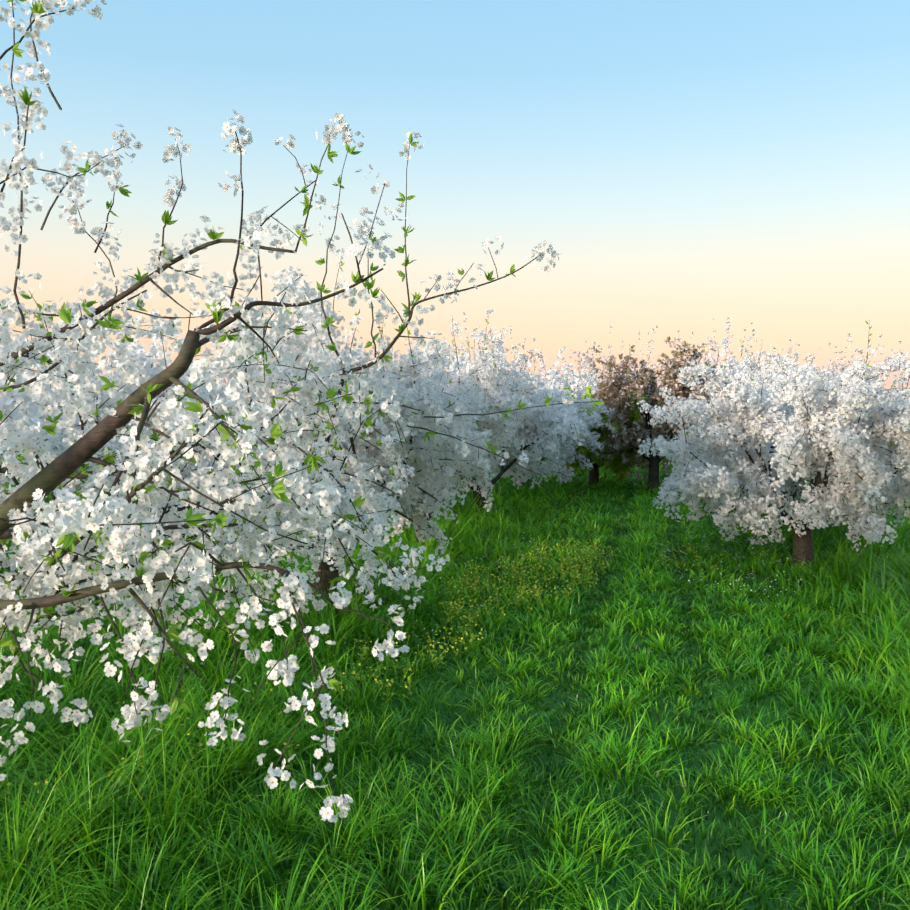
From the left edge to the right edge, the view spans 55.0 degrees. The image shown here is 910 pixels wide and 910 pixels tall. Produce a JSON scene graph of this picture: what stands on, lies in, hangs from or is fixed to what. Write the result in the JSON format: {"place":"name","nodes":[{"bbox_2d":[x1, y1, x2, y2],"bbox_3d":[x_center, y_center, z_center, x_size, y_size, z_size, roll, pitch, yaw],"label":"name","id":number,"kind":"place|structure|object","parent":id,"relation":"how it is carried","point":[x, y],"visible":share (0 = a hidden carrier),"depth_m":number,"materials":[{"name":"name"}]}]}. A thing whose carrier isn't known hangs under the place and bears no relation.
{"place":"outdoors","nodes":[
{"label":"outdoors","id":0,"kind":"place"},
{"bbox_2d":[2,489,887,691],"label":"fallen petals","id":1,"kind":"object","parent":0,"point":[544,552],"visible":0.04,"depth_m":7.69,"materials":[{"name":"white plant"}]},
{"bbox_2d":[0,430,909,909],"bbox_3d":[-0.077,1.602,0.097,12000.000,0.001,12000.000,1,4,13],"label":"ground","id":2,"kind":"structure","parent":0,"point":[750,854],"depth_m":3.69,"materials":[{"name":"green plant"}]},
{"bbox_2d":[10,326,30,403],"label":"tree","id":3,"kind":"object","parent":2,"relation":"on","point":[16,335],"visible":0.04,"depth_m":12.54,"materials":[{"name":"white plant"}]},
{"bbox_2d":[0,361,65,528],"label":"tree","id":4,"kind":"object","parent":2,"relation":"on","point":[7,403],"visible":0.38,"depth_m":7.29,"materials":[{"name":"white plant"}]},
{"bbox_2d":[20,350,127,483],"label":"tree","id":5,"kind":"object","parent":2,"relation":"on","point":[41,417],"depth_m":14.09,"materials":[{"name":"white plant"}]},
{"bbox_2d":[0,292,196,494],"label":"tree","id":6,"kind":"object","parent":2,"relation":"on","point":[145,371],"visible":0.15,"depth_m":9.53,"materials":[{"name":"white plant"}]},
{"bbox_2d":[91,337,220,402],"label":"tree","id":7,"kind":"object","parent":2,"relation":"on","point":[173,351],"visible":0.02,"depth_m":17.23,"materials":[{"name":"white plant"}]},
{"bbox_2d":[126,334,286,468],"bbox_3d":[-3.405,-0.506,12.742,2.458,2.693,3.662,1,4,13],"label":"tree","id":8,"kind":"object","parent":2,"relation":"on","point":[168,361],"visible":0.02,"depth_m":13.60,"materials":[{"name":"white plant"}]},
{"bbox_2d":[188,359,228,403],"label":"tree","id":9,"kind":"object","parent":2,"relation":"on","point":[211,371],"depth_m":20.32,"materials":[{"name":"white plant"}]},
{"bbox_2d":[20,248,492,623],"bbox_3d":[-0.793,-0.070,6.310,2.196,2.560,4.129,1,4,13],"label":"tree","id":10,"kind":"object","parent":2,"relation":"on","point":[412,497],"visible":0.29,"depth_m":5.73,"materials":[{"name":"white plant"}]},
{"bbox_2d":[0,0,604,822],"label":"tree","id":11,"kind":"object","parent":2,"relation":"on","point":[232,498],"visible":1,"depth_m":2.50,"materials":[{"name":"white plant"}]},
{"bbox_2d":[357,341,385,375],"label":"tree","id":12,"kind":"object","parent":2,"relation":"on","point":[363,355],"depth_m":16.76,"materials":[{"name":"white plant"}]},
{"bbox_2d":[333,309,538,546],"bbox_3d":[-0.386,-0.169,8.910,2.643,2.458,3.436,1,4,13],"label":"tree","id":13,"kind":"object","parent":2,"relation":"on","point":[498,396],"visible":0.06,"depth_m":8.12,"materials":[{"name":"white plant"}]},
{"bbox_2d":[7,536,909,842],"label":"wildflowers","id":14,"kind":"object","parent":2,"relation":"on","point":[457,606],"visible":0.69,"depth_m":6.68,"materials":[{"name":"green plant"}]},
{"bbox_2d":[450,312,542,370],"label":"tree","id":15,"kind":"object","parent":2,"relation":"on","point":[537,354],"visible":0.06,"depth_m":28.05,"materials":[{"name":"white plant"}]},
{"bbox_2d":[419,327,584,518],"bbox_3d":[0.292,-0.338,11.556,2.768,2.525,3.102,-1,4,-20],"label":"tree","id":16,"kind":"object","parent":2,"relation":"on","point":[547,425],"visible":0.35,"depth_m":11.26,"materials":[{"name":"white plant"}]},
{"bbox_2d":[509,326,568,382],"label":"tree","id":17,"kind":"object","parent":2,"relation":"on","point":[523,342],"visible":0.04,"depth_m":37.84,"materials":[{"name":"white plant"}]},
{"bbox_2d":[491,360,616,490],"bbox_3d":[1.113,-0.393,13.570,2.681,2.370,3.894,1,4,13],"label":"tree","id":18,"kind":"object","parent":2,"relation":"on","point":[590,440],"visible":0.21,"depth_m":13.82,"materials":[{"name":"white plant"}]},
{"bbox_2d":[541,361,598,394],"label":"tree","id":19,"kind":"object","parent":2,"relation":"on","point":[547,371],"visible":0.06,"depth_m":21.49,"materials":[{"name":"white plant"}]},
{"bbox_2d":[532,349,611,453],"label":"tree","id":20,"kind":"object","parent":2,"relation":"on","point":[576,384],"visible":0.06,"depth_m":18.16,"materials":[{"name":"white plant"}]},
{"bbox_2d":[559,341,653,394],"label":"tree","id":21,"kind":"object","parent":2,"relation":"on","point":[587,359],"visible":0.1,"depth_m":31.32,"materials":[{"name":"white plant"}]},
{"bbox_2d":[560,385,663,484],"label":"tree","id":22,"kind":"object","parent":2,"relation":"on","point":[618,468],"visible":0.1,"depth_m":15.23,"materials":[{"name":"green plant"}]},
{"bbox_2d":[586,330,659,393],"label":"tree","id":23,"kind":"object","parent":2,"relation":"on","point":[636,355],"visible":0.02,"depth_m":36.37,"materials":[{"name":"white plant"}]},
{"bbox_2d":[579,324,680,430],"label":"tree","id":24,"kind":"object","parent":2,"relation":"on","point":[609,346],"visible":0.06,"depth_m":26.96,"materials":[{"name":"white plant"}]},
{"bbox_2d":[600,340,662,391],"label":"tree","id":25,"kind":"object","parent":2,"relation":"on","point":[631,369],"depth_m":45.54,"materials":[{"name":"white plant"}]},
{"bbox_2d":[585,336,724,493],"bbox_3d":[3.421,-0.614,14.887,2.403,2.704,2.344,1,4,13],"label":"tree","id":26,"kind":"object","parent":2,"relation":"on","point":[612,392],"visible":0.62,"depth_m":14.38,"materials":[{"name":"brown plant"}]},
{"bbox_2d":[672,328,745,368],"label":"tree","id":27,"kind":"object","parent":2,"relation":"on","point":[744,329],"depth_m":35.94,"materials":[{"name":"white plant"}]},
{"bbox_2d":[670,317,771,370],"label":"tree","id":28,"kind":"object","parent":2,"relation":"on","point":[748,344],"depth_m":30.75,"materials":[{"name":"white plant"}]},
{"bbox_2d":[694,352,769,445],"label":"tree","id":29,"kind":"object","parent":2,"relation":"on","point":[750,353],"depth_m":18.85,"materials":[{"name":"white plant"}]},
{"bbox_2d":[702,317,792,378],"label":"tree","id":30,"kind":"object","parent":2,"relation":"on","point":[717,346],"visible":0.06,"depth_m":25.27,"materials":[{"name":"white plant"}]},
{"bbox_2d":[708,339,800,399],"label":"tree","id":31,"kind":"object","parent":2,"relation":"on","point":[742,364],"depth_m":13.87,"materials":[{"name":"white plant"}]},
{"bbox_2d":[712,338,804,382],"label":"tree","id":32,"kind":"object","parent":2,"relation":"on","point":[730,361],"depth_m":16.66,"materials":[{"name":"white plant"}]},
{"bbox_2d":[693,354,839,508],"bbox_3d":[4.305,-0.292,12.350,2.170,2.303,3.704,1,4,13],"label":"tree","id":33,"kind":"object","parent":2,"relation":"on","point":[765,382],"depth_m":12.75,"materials":[{"name":"white plant"}]},
{"bbox_2d":[637,319,909,568],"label":"tree","id":34,"kind":"object","parent":2,"relation":"on","point":[853,440],"visible":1,"depth_m":7.56,"materials":[{"name":"white plant"}]},
{"bbox_2d":[675,347,901,530],"bbox_3d":[3.968,-0.124,10.315,2.654,2.251,2.975,1,4,13],"label":"tree","id":35,"kind":"object","parent":2,"relation":"on","point":[796,494],"visible":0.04,"depth_m":10.26,"materials":[{"name":"white plant"}]},
{"bbox_2d":[775,348,889,384],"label":"tree","id":36,"kind":"object","parent":2,"relation":"on","point":[811,357],"visible":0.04,"depth_m":30.87,"materials":[{"name":"white plant"}]},
{"bbox_2d":[813,347,851,385],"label":"tree","id":37,"kind":"object","parent":2,"relation":"on","point":[836,368],"visible":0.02,"depth_m":34.92,"materials":[{"name":"white plant"}]},
{"bbox_2d":[828,342,889,390],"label":"tree","id":38,"kind":"object","parent":2,"relation":"on","point":[878,345],"visible":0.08,"depth_m":40.54,"materials":[{"name":"white plant"}]},
{"bbox_2d":[814,333,909,395],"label":"tree","id":39,"kind":"object","parent":2,"relation":"on","point":[856,350],"visible":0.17,"depth_m":25.11,"materials":[{"name":"white plant"}]},
{"bbox_2d":[836,369,901,422],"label":"tree","id":40,"kind":"object","parent":2,"relation":"on","point":[892,381],"depth_m":36.19,"materials":[{"name":"white plant"}]},
{"bbox_2d":[0,0,909,390],"label":"sky","id":41,"kind":"structure","parent":0,"point":[686,164],"materials":[{"name":"blue"}]}
]}

